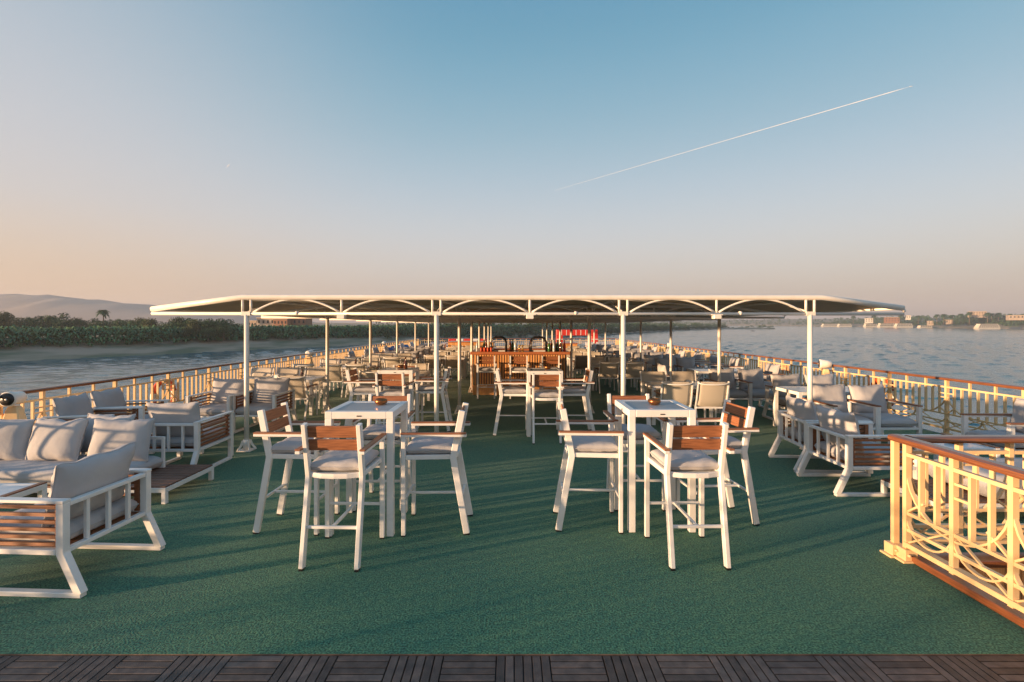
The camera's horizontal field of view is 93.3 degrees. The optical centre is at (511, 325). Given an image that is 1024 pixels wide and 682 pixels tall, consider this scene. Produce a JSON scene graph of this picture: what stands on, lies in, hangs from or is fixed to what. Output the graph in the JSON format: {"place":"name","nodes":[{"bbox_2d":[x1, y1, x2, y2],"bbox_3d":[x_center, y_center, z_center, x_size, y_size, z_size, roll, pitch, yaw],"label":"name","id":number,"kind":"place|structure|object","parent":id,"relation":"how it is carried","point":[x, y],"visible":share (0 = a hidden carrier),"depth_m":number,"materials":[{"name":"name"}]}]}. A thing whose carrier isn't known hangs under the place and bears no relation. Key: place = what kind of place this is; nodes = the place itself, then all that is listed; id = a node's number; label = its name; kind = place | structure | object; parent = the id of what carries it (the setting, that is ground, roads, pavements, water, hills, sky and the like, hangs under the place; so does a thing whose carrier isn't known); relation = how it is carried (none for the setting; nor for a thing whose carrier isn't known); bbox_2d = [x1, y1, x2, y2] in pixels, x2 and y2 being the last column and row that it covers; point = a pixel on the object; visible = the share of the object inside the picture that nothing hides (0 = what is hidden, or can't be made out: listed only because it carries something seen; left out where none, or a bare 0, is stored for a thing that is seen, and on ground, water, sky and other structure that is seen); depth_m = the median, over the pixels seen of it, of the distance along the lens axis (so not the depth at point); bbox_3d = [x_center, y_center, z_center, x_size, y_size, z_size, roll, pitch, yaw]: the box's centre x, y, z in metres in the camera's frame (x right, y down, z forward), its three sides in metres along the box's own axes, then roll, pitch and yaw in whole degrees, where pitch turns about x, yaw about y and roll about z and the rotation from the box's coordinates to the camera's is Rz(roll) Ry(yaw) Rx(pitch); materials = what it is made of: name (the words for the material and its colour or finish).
{"place":"outdoors","nodes":[
{"label":"outdoors","id":0,"kind":"place"},
{"bbox_2d":[0,294,316,322],"bbox_3d":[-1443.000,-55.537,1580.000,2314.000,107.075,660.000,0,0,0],"label":"desert hills","id":1,"kind":"structure","parent":0,"point":[23,306],"depth_m":1338.69,"materials":[{"name":"sand"}]},
{"bbox_2d":[0,322,714,361],"bbox_3d":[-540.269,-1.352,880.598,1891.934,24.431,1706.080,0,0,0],"label":"river bank","id":2,"kind":"structure","parent":0,"point":[28,352],"depth_m":153.01,"materials":[{"name":"plant"}]},
{"bbox_2d":[0,311,24,327],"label":"broadleaf tree","id":3,"kind":"object","parent":2,"relation":"on","point":[6,319],"visible":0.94,"depth_m":193.50,"materials":[{"name":"green plant"}]},
{"bbox_2d":[30,315,57,327],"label":"broadleaf tree","id":4,"kind":"object","parent":2,"relation":"on","point":[44,324],"visible":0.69,"depth_m":198.75,"materials":[{"name":"green plant"}]},
{"bbox_2d":[50,318,75,327],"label":"broadleaf tree","id":5,"kind":"object","parent":2,"relation":"on","point":[58,324],"visible":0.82,"depth_m":197.31,"materials":[{"name":"green plant"}]},
{"bbox_2d":[186,319,206,333],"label":"broadleaf tree","id":6,"kind":"object","parent":2,"relation":"on","point":[197,326],"visible":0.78,"depth_m":163.41,"materials":[{"name":"green plant"}]},
{"bbox_2d":[215,325,232,340],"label":"broadleaf tree","id":7,"kind":"object","parent":2,"relation":"on","point":[225,330],"visible":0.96,"depth_m":165.80,"materials":[{"name":"green plant"}]},
{"bbox_2d":[0,324,541,347],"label":"crop field","id":8,"kind":"structure","parent":2,"relation":"on","point":[56,334],"depth_m":155.75,"materials":[{"name":"green plant"}]},
{"bbox_2d":[272,318,291,326],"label":"house","id":9,"kind":"structure","parent":2,"relation":"on","point":[281,321],"depth_m":241.00,"materials":[{"name":"beige brick"}]},
{"bbox_2d":[292,318,312,325],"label":"house","id":10,"kind":"structure","parent":2,"relation":"on","point":[301,321],"depth_m":246.00,"materials":[{"name":"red concrete"}]},
{"bbox_2d":[367,321,727,339],"bbox_3d":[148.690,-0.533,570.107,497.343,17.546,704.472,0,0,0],"label":"woodland","id":11,"kind":"object","parent":2,"relation":"on","point":[630,327],"visible":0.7,"depth_m":336.12,"materials":[{"name":"green plant"}]},
{"bbox_2d":[447,341,494,347],"bbox_3d":[-2.300,1.350,27.600,2.560,0.960,1.660,0,0,0],"label":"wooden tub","id":12,"kind":"object","parent":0,"point":[463,343],"visible":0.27,"depth_m":26.80,"materials":[{"name":"wood"}]},
{"bbox_2d":[0,326,1023,434],"bbox_3d":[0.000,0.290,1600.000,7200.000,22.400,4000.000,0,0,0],"label":"river","id":13,"kind":"structure","parent":0,"point":[992,355],"depth_m":123.24,"materials":[{"name":"teal liquid"}]},
{"bbox_2d":[974,324,1000,328],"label":"moored boat","id":14,"kind":"object","parent":13,"relation":"on","point":[986,326],"visible":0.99,"depth_m":741.40,"materials":[{"name":"white metal"}]},
{"bbox_2d":[0,0,1023,323],"label":"sky","id":15,"kind":"structure","parent":0,"point":[370,147],"materials":[{"name":"blue"}]},
{"bbox_2d":[561,87,906,188],"bbox_3d":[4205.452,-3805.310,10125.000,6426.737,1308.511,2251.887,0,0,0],"label":"contrail","id":16,"kind":"object","parent":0,"point":[769,127],"visible":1,"depth_m":9697.44,"materials":[{"name":"white"}]},
{"bbox_2d":[495,317,1023,328],"bbox_3d":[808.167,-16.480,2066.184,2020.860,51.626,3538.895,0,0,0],"label":"river bank","id":17,"kind":"structure","parent":0,"point":[786,321],"depth_m":1736.14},
{"bbox_2d":[493,314,1023,327],"bbox_3d":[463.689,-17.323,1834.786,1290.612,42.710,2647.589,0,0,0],"label":"bank greenery","id":18,"kind":"object","parent":17,"relation":"on","point":[963,320],"visible":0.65,"depth_m":1046.42,"materials":[{"name":"green plant"}]},
{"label":"ship hull","id":19,"kind":"structure","parent":0,"visible":0},
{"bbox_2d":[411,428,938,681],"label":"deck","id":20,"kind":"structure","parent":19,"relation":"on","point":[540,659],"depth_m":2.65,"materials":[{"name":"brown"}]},
{"bbox_2d":[0,338,418,425],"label":"railing","id":21,"kind":"object","parent":20,"relation":"on","point":[43,398],"visible":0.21,"depth_m":9.55,"materials":[{"name":"beige paint"}]},
{"bbox_2d":[0,391,26,419],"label":"deck floodlight","id":22,"kind":"object","parent":21,"relation":"attached to","point":[9,400],"visible":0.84,"depth_m":6.30,"materials":[{"name":"beige paint"}]},
{"bbox_2d":[0,362,1023,653],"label":"turf","id":23,"kind":"structure","parent":20,"relation":"on","point":[814,570],"depth_m":3.64,"materials":[{"name":"carpet"}]},
{"bbox_2d":[0,482,46,503],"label":"coffee table","id":24,"kind":"object","parent":23,"relation":"on","point":[17,489],"visible":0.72,"depth_m":4.38,"materials":[{"name":"white glass"}]},
{"bbox_2d":[0,442,165,597],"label":"lounge armchair","id":25,"kind":"object","parent":23,"relation":"on","point":[84,504],"visible":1,"depth_m":3.47,"materials":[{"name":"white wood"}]},
{"bbox_2d":[41,392,139,420],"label":"lounge armchair","id":26,"kind":"object","parent":23,"relation":"on","point":[70,408],"visible":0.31,"depth_m":6.56,"materials":[{"name":"grey fabric"}]},
{"bbox_2d":[0,413,213,503],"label":"platform sofa","id":27,"kind":"object","parent":23,"relation":"on","point":[39,450],"visible":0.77,"depth_m":5.41,"materials":[{"name":"fabric"}]},
{"bbox_2d":[80,387,169,453],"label":"lounge armchair","id":28,"kind":"object","parent":23,"relation":"on","point":[109,401],"visible":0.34,"depth_m":7.17,"materials":[{"name":"grey fabric"}]},
{"bbox_2d":[146,402,233,466],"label":"lounge armchair","id":29,"kind":"object","parent":23,"relation":"on","point":[179,427],"visible":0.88,"depth_m":6.06,"materials":[{"name":"metal"}]},
{"bbox_2d":[185,378,257,430],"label":"lounge armchair","id":30,"kind":"object","parent":23,"relation":"on","point":[223,391],"visible":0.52,"depth_m":8.71,"materials":[{"name":"grey fabric"}]},
{"bbox_2d":[243,367,274,378],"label":"dining armchair","id":31,"kind":"object","parent":23,"relation":"on","point":[262,371],"visible":0.29,"depth_m":11.32,"materials":[{"name":"beige fabric"}]},
{"bbox_2d":[231,377,297,433],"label":"lounge armchair","id":32,"kind":"object","parent":23,"relation":"on","point":[270,393],"visible":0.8,"depth_m":8.81,"materials":[{"name":"grey fabric"}]},
{"bbox_2d":[276,367,300,404],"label":"dining armchair","id":33,"kind":"object","parent":23,"relation":"on","point":[287,371],"visible":0.28,"depth_m":11.37,"materials":[{"name":"beige fabric"}]},
{"bbox_2d":[253,402,340,535],"bbox_3d":[-1.999,1.297,4.520,0.605,1.104,0.544,0,0,1],"label":"bar armchair","id":34,"kind":"object","parent":23,"relation":"on","point":[288,446],"visible":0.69,"depth_m":4.32,"materials":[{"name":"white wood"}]},
{"bbox_2d":[277,375,317,419],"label":"dining armchair","id":35,"kind":"object","parent":23,"relation":"on","point":[298,384],"visible":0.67,"depth_m":9.52,"materials":[{"name":"beige fabric"}]},
{"bbox_2d":[273,376,325,414],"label":"dining table","id":36,"kind":"object","parent":23,"relation":"on","point":[310,380],"visible":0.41,"depth_m":10.27,"materials":[{"name":"white metal"}]},
{"bbox_2d":[295,367,325,408],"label":"dining armchair","id":37,"kind":"object","parent":23,"relation":"on","point":[315,371],"visible":0.36,"depth_m":11.33,"materials":[{"name":"beige fabric"}]},
{"bbox_2d":[320,363,348,397],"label":"dining armchair","id":38,"kind":"object","parent":23,"relation":"on","point":[336,372],"visible":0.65,"depth_m":12.50,"materials":[{"name":"beige fabric"}]},
{"bbox_2d":[294,423,386,571],"bbox_3d":[-1.375,1.297,3.941,0.544,1.104,0.605,0,0,2],"label":"bar armchair","id":39,"kind":"object","parent":23,"relation":"on","point":[346,458],"visible":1,"depth_m":3.75,"materials":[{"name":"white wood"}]},
{"bbox_2d":[333,358,358,390],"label":"dining armchair","id":40,"kind":"object","parent":23,"relation":"on","point":[347,361],"visible":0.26,"depth_m":14.34,"materials":[{"name":"beige fabric"}]},
{"bbox_2d":[345,363,366,397],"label":"dining armchair","id":41,"kind":"object","parent":23,"relation":"on","point":[358,366],"visible":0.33,"depth_m":12.49,"materials":[{"name":"fabric"}]},
{"bbox_2d":[344,367,382,425],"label":"bar armchair","id":42,"kind":"object","parent":23,"relation":"on","point":[359,390],"visible":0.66,"depth_m":8.29,"materials":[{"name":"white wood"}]},
{"bbox_2d":[325,401,407,536],"bbox_3d":[-1.340,1.298,4.533,0.600,1.096,0.604,0,0,0],"label":"bar table","id":43,"kind":"object","parent":23,"relation":"on","point":[351,411],"visible":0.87,"depth_m":4.25,"materials":[{"name":"white metal"}]},
{"bbox_2d":[359,370,376,400],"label":"dining armchair","id":44,"kind":"object","parent":23,"relation":"on","point":[367,374],"visible":0.27,"depth_m":10.69,"materials":[{"name":"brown wood"}]},
{"bbox_2d":[353,394,414,511],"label":"bar armchair","id":45,"kind":"object","parent":23,"relation":"on","point":[371,432],"visible":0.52,"depth_m":5.04,"materials":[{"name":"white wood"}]},
{"bbox_2d":[372,372,413,424],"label":"bar armchair","id":46,"kind":"object","parent":23,"relation":"on","point":[384,380],"visible":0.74,"depth_m":7.76,"materials":[{"name":"brown wood"}]},
{"bbox_2d":[362,371,429,405],"bbox_3d":[-2.750,1.481,11.600,1.440,0.732,0.800,0,0,0],"label":"dining table","id":47,"kind":"object","parent":23,"relation":"on","point":[423,373],"visible":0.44,"depth_m":11.38,"materials":[{"name":"white metal"}]},
{"bbox_2d":[377,367,418,431],"bbox_3d":[-1.985,1.298,8.498,0.600,1.096,0.604,0,0,0],"label":"bar table","id":48,"kind":"object","parent":23,"relation":"on","point":[410,371],"visible":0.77,"depth_m":8.20,"materials":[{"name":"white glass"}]},
{"bbox_2d":[424,355,442,379],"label":"dining armchair","id":49,"kind":"object","parent":23,"relation":"on","point":[429,359],"visible":0.56,"depth_m":16.30,"materials":[{"name":"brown wood"}]},
{"bbox_2d":[415,366,452,431],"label":"bar armchair","id":50,"kind":"object","parent":23,"relation":"on","point":[422,389],"visible":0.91,"depth_m":8.47,"materials":[{"name":"white metal"}]},
{"bbox_2d":[400,402,472,536],"bbox_3d":[-0.681,1.297,4.500,0.605,1.104,0.544,0,0,-1],"label":"bar armchair","id":51,"kind":"object","parent":23,"relation":"on","point":[431,445],"visible":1,"depth_m":4.29,"materials":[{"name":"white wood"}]},
{"bbox_2d":[445,355,461,378],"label":"dining armchair","id":52,"kind":"object","parent":23,"relation":"on","point":[451,361],"visible":0.76,"depth_m":16.29,"materials":[{"name":"beige fabric"}]},
{"bbox_2d":[475,355,496,399],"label":"bar armchair","id":53,"kind":"object","parent":23,"relation":"on","point":[486,360],"visible":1,"depth_m":12.26,"materials":[{"name":"brown wood"}]},
{"bbox_2d":[493,368,526,435],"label":"bar armchair","id":54,"kind":"object","parent":23,"relation":"on","point":[512,390],"visible":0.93,"depth_m":8.13,"materials":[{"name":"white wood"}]},
{"bbox_2d":[508,355,529,398],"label":"bar armchair","id":55,"kind":"object","parent":23,"relation":"on","point":[518,360],"visible":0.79,"depth_m":12.27,"materials":[{"name":"brown wood"}]},
{"bbox_2d":[470,348,569,394],"bbox_3d":[0.220,1.268,14.050,2.660,1.157,2.300,0,0,0],"label":"bar counter","id":56,"kind":"object","parent":23,"relation":"on","point":[502,358],"visible":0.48,"depth_m":12.99,"materials":[{"name":"brown wood"}]},
{"bbox_2d":[529,336,546,351],"bbox_3d":[0.720,0.485,13.270,0.480,0.410,0.400,0,0,0],"label":"display case","id":57,"kind":"object","parent":56,"relation":"on","point":[544,342],"visible":0.97,"depth_m":13.09,"materials":[{"name":"black plastic"}]},
{"bbox_2d":[150,295,905,451],"bbox_3d":[0.249,0.692,16.650,11.229,2.316,19.100,0,0,0],"label":"canopy","id":58,"kind":"object","parent":23,"relation":"on","point":[621,310],"visible":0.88,"depth_m":8.06,"materials":[{"name":"paint"}]},
{"bbox_2d":[526,368,562,436],"bbox_3d":[0.550,1.298,8.348,0.600,1.096,0.604,0,0,0],"label":"bar table","id":59,"kind":"object","parent":23,"relation":"on","point":[543,371],"visible":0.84,"depth_m":8.05,"materials":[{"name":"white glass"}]},
{"bbox_2d":[529,373,563,443],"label":"bar armchair","id":60,"kind":"object","parent":23,"relation":"on","point":[546,381],"visible":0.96,"depth_m":7.66,"materials":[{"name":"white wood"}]},
{"bbox_2d":[539,355,561,388],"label":"bar armchair","id":61,"kind":"object","parent":23,"relation":"on","point":[550,359],"visible":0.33,"depth_m":12.25,"materials":[{"name":"brown wood"}]},
{"bbox_2d":[556,330,597,342],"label":"red arch","id":62,"kind":"structure","parent":23,"relation":"on","point":[575,332],"depth_m":30.35,"materials":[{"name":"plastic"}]},
{"bbox_2d":[563,368,594,430],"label":"bar armchair","id":63,"kind":"object","parent":23,"relation":"on","point":[582,391],"visible":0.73,"depth_m":8.17,"materials":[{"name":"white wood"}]},
{"bbox_2d":[573,355,591,381],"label":"dining armchair","id":64,"kind":"object","parent":23,"relation":"on","point":[581,362],"visible":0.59,"depth_m":16.07,"materials":[{"name":"beige fabric"}]},
{"bbox_2d":[553,401,623,533],"bbox_3d":[0.703,1.297,4.565,0.605,1.104,0.544,0,0,2],"label":"bar armchair","id":65,"kind":"object","parent":23,"relation":"on","point":[591,443],"visible":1,"depth_m":4.35,"materials":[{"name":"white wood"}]},
{"bbox_2d":[591,357,610,386],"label":"dining armchair","id":66,"kind":"object","parent":23,"relation":"on","point":[596,359],"visible":0.26,"depth_m":15.15,"materials":[{"name":"beige fabric"}]},
{"bbox_2d":[595,361,619,392],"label":"dining armchair","id":67,"kind":"object","parent":23,"relation":"on","point":[608,370],"visible":1,"depth_m":13.32,"materials":[{"name":"beige fabric"}]},
{"bbox_2d":[618,361,643,389],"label":"dining armchair","id":68,"kind":"object","parent":23,"relation":"on","point":[633,369],"visible":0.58,"depth_m":13.30,"materials":[{"name":"beige fabric"}]},
{"bbox_2d":[603,394,667,510],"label":"bar armchair","id":69,"kind":"object","parent":23,"relation":"on","point":[641,429],"visible":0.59,"depth_m":4.86,"materials":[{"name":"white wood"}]},
{"bbox_2d":[641,354,660,371],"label":"lounge armchair","id":70,"kind":"object","parent":23,"relation":"on","point":[649,361],"visible":0.49,"depth_m":16.10,"materials":[{"name":"grey fabric"}]},
{"bbox_2d":[640,371,666,397],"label":"dining armchair","id":71,"kind":"object","parent":23,"relation":"on","point":[652,376],"visible":0.3,"depth_m":10.30,"materials":[{"name":"beige fabric"}]},
{"bbox_2d":[615,400,695,531],"bbox_3d":[1.345,1.298,4.618,0.600,1.096,0.604,0,0,0],"label":"bar table","id":72,"kind":"object","parent":23,"relation":"on","point":[671,410],"visible":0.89,"depth_m":4.32,"materials":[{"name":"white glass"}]},
{"bbox_2d":[652,357,683,374],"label":"lounge armchair","id":73,"kind":"object","parent":23,"relation":"on","point":[664,361],"visible":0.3,"depth_m":14.72,"materials":[{"name":"grey fabric"}]},
{"bbox_2d":[654,381,693,431],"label":"dining armchair","id":74,"kind":"object","parent":23,"relation":"on","point":[681,392],"visible":0.67,"depth_m":8.48,"materials":[{"name":"beige fabric"}]},
{"bbox_2d":[641,381,729,424],"bbox_3d":[3.330,1.481,9.400,1.440,0.732,0.800,0,0,0],"label":"dining table","id":75,"kind":"object","parent":23,"relation":"on","point":[653,385],"visible":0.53,"depth_m":9.38,"materials":[{"name":"white metal"}]},
{"bbox_2d":[669,371,705,417],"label":"dining armchair","id":76,"kind":"object","parent":23,"relation":"on","point":[681,375],"visible":0.29,"depth_m":10.33,"materials":[{"name":"beige fabric"}]},
{"bbox_2d":[643,422,734,570],"bbox_3d":[1.425,1.297,3.956,0.544,1.104,0.605,0,0,-1],"label":"bar armchair","id":77,"kind":"object","parent":23,"relation":"on","point":[683,458],"visible":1,"depth_m":3.76,"materials":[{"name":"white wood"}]},
{"bbox_2d":[674,357,704,380],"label":"lounge armchair","id":78,"kind":"object","parent":23,"relation":"on","point":[686,363],"visible":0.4,"depth_m":14.79,"materials":[{"name":"grey fabric"}]},
{"bbox_2d":[686,381,729,424],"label":"dining armchair","id":79,"kind":"object","parent":23,"relation":"on","point":[711,395],"visible":0.81,"depth_m":8.49,"materials":[{"name":"beige fabric"}]},
{"bbox_2d":[695,355,723,367],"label":"lounge armchair","id":80,"kind":"object","parent":23,"relation":"on","point":[713,359],"visible":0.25,"depth_m":15.93,"materials":[{"name":"fabric"}]},
{"bbox_2d":[676,399,759,525],"bbox_3d":[1.974,1.297,4.681,0.605,1.104,0.544,0,0,-5],"label":"bar armchair","id":81,"kind":"object","parent":23,"relation":"on","point":[746,428],"visible":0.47,"depth_m":4.50,"materials":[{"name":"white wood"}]},
{"bbox_2d":[686,368,756,400],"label":"dining table","id":82,"kind":"object","parent":23,"relation":"on","point":[699,371],"visible":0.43,"depth_m":12.16,"materials":[{"name":"white metal"}]},
{"bbox_2d":[708,358,743,388],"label":"lounge armchair","id":83,"kind":"object","parent":23,"relation":"on","point":[734,362],"visible":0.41,"depth_m":14.36,"materials":[{"name":"grey fabric"}]},
{"bbox_2d":[704,368,751,412],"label":"lounge armchair","id":84,"kind":"object","parent":23,"relation":"on","point":[727,375],"visible":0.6,"depth_m":10.76,"materials":[{"name":"grey fabric"}]},
{"bbox_2d":[732,368,781,410],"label":"lounge armchair","id":85,"kind":"object","parent":23,"relation":"on","point":[755,377],"visible":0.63,"depth_m":10.76,"materials":[{"name":"grey fabric"}]},
{"bbox_2d":[757,363,785,400],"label":"lounge armchair","id":86,"kind":"object","parent":23,"relation":"on","point":[772,369],"visible":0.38,"depth_m":12.11,"materials":[{"name":"fabric"}]},
{"bbox_2d":[762,374,802,424],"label":"lounge armchair","id":87,"kind":"object","parent":23,"relation":"on","point":[786,380],"visible":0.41,"depth_m":9.56,"materials":[{"name":"fabric"}]},
{"bbox_2d":[802,374,834,397],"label":"lounge armchair","id":88,"kind":"object","parent":23,"relation":"on","point":[825,380],"visible":0.16,"depth_m":9.56,"materials":[{"name":"fabric"}]},
{"bbox_2d":[768,395,872,472],"bbox_3d":[4.052,1.400,6.425,0.932,0.898,0.760,0,0,4],"label":"lounge armchair","id":89,"kind":"object","parent":23,"relation":"on","point":[801,412],"visible":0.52,"depth_m":6.41,"materials":[{"name":"metal"}]},
{"bbox_2d":[773,386,883,434],"bbox_3d":[5.550,1.481,8.550,1.440,0.732,0.800,0,0,0],"label":"dining table","id":90,"kind":"object","parent":23,"relation":"on","point":[798,391],"visible":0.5,"depth_m":8.82,"materials":[{"name":"white glass"}]},
{"bbox_2d":[802,384,876,442],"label":"lounge armchair","id":91,"kind":"object","parent":23,"relation":"on","point":[832,397],"visible":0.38,"depth_m":7.79,"materials":[{"name":"fabric"}]},
{"bbox_2d":[796,404,921,496],"bbox_3d":[3.972,1.400,5.610,0.932,0.898,0.760,0,0,0],"label":"lounge armchair","id":92,"kind":"object","parent":23,"relation":"on","point":[846,445],"visible":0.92,"depth_m":5.39,"materials":[{"name":"metal"}]},
{"bbox_2d":[848,384,922,443],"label":"lounge armchair","id":93,"kind":"object","parent":23,"relation":"on","point":[875,395],"visible":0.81,"depth_m":7.67,"materials":[{"name":"white wood"}]},
{"bbox_2d":[888,433,999,458],"bbox_3d":[5.450,1.647,6.150,0.760,0.399,0.760,0,0,0],"label":"coffee table","id":94,"kind":"object","parent":23,"relation":"on","point":[975,446],"visible":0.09,"depth_m":5.88,"materials":[{"name":"white glass"}]},
{"bbox_2d":[880,434,1023,612],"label":"stair railing","id":95,"kind":"object","parent":23,"relation":"on","point":[1009,527],"visible":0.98,"depth_m":3.54,"materials":[{"name":"metal"}]},
{"bbox_2d":[881,457,1022,520],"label":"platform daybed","id":96,"kind":"object","parent":23,"relation":"on","point":[886,483],"visible":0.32,"depth_m":4.80,"materials":[{"name":"white wood"}]},
{"bbox_2d":[960,398,1023,457],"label":"lounge armchair","id":97,"kind":"object","parent":23,"relation":"on","point":[1015,425],"visible":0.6,"depth_m":6.39,"materials":[{"name":"white metal"}]},
{"bbox_2d":[0,656,1023,681],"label":"deck tiles","id":98,"kind":"object","parent":20,"relation":"on","point":[483,669],"visible":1,"depth_m":2.62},
{"bbox_2d":[0,654,1023,658],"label":"deck edge strip","id":99,"kind":"object","parent":20,"relation":"on","point":[496,655],"visible":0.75,"depth_m":2.73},
{"bbox_2d":[418,338,615,347],"bbox_3d":[0.375,1.364,34.600,14.200,0.972,0.124,0,0,0],"label":"railing","id":100,"kind":"object","parent":20,"relation":"on","point":[442,340],"visible":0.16,"depth_m":34.58,"materials":[{"name":"beige paint"}]},
{"bbox_2d":[615,338,1023,434],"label":"railing","id":101,"kind":"object","parent":20,"relation":"on","point":[946,420],"visible":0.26,"depth_m":8.94,"materials":[{"name":"beige paint"}]},
{"bbox_2d":[818,359,831,374],"bbox_3d":[7.248,1.312,11.209,0.267,1.075,0.259,0,0,22],"label":"deck floodlight","id":102,"kind":"object","parent":101,"relation":"attached to","point":[824,363],"visible":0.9,"depth_m":11.14,"materials":[{"name":"white"}]},
{"bbox_2d":[912,552,1023,627],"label":"stairwell","id":103,"kind":"object","parent":20,"relation":"in","point":[1003,609],"visible":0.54,"depth_m":3.55,"materials":[{"name":"brown wood"}]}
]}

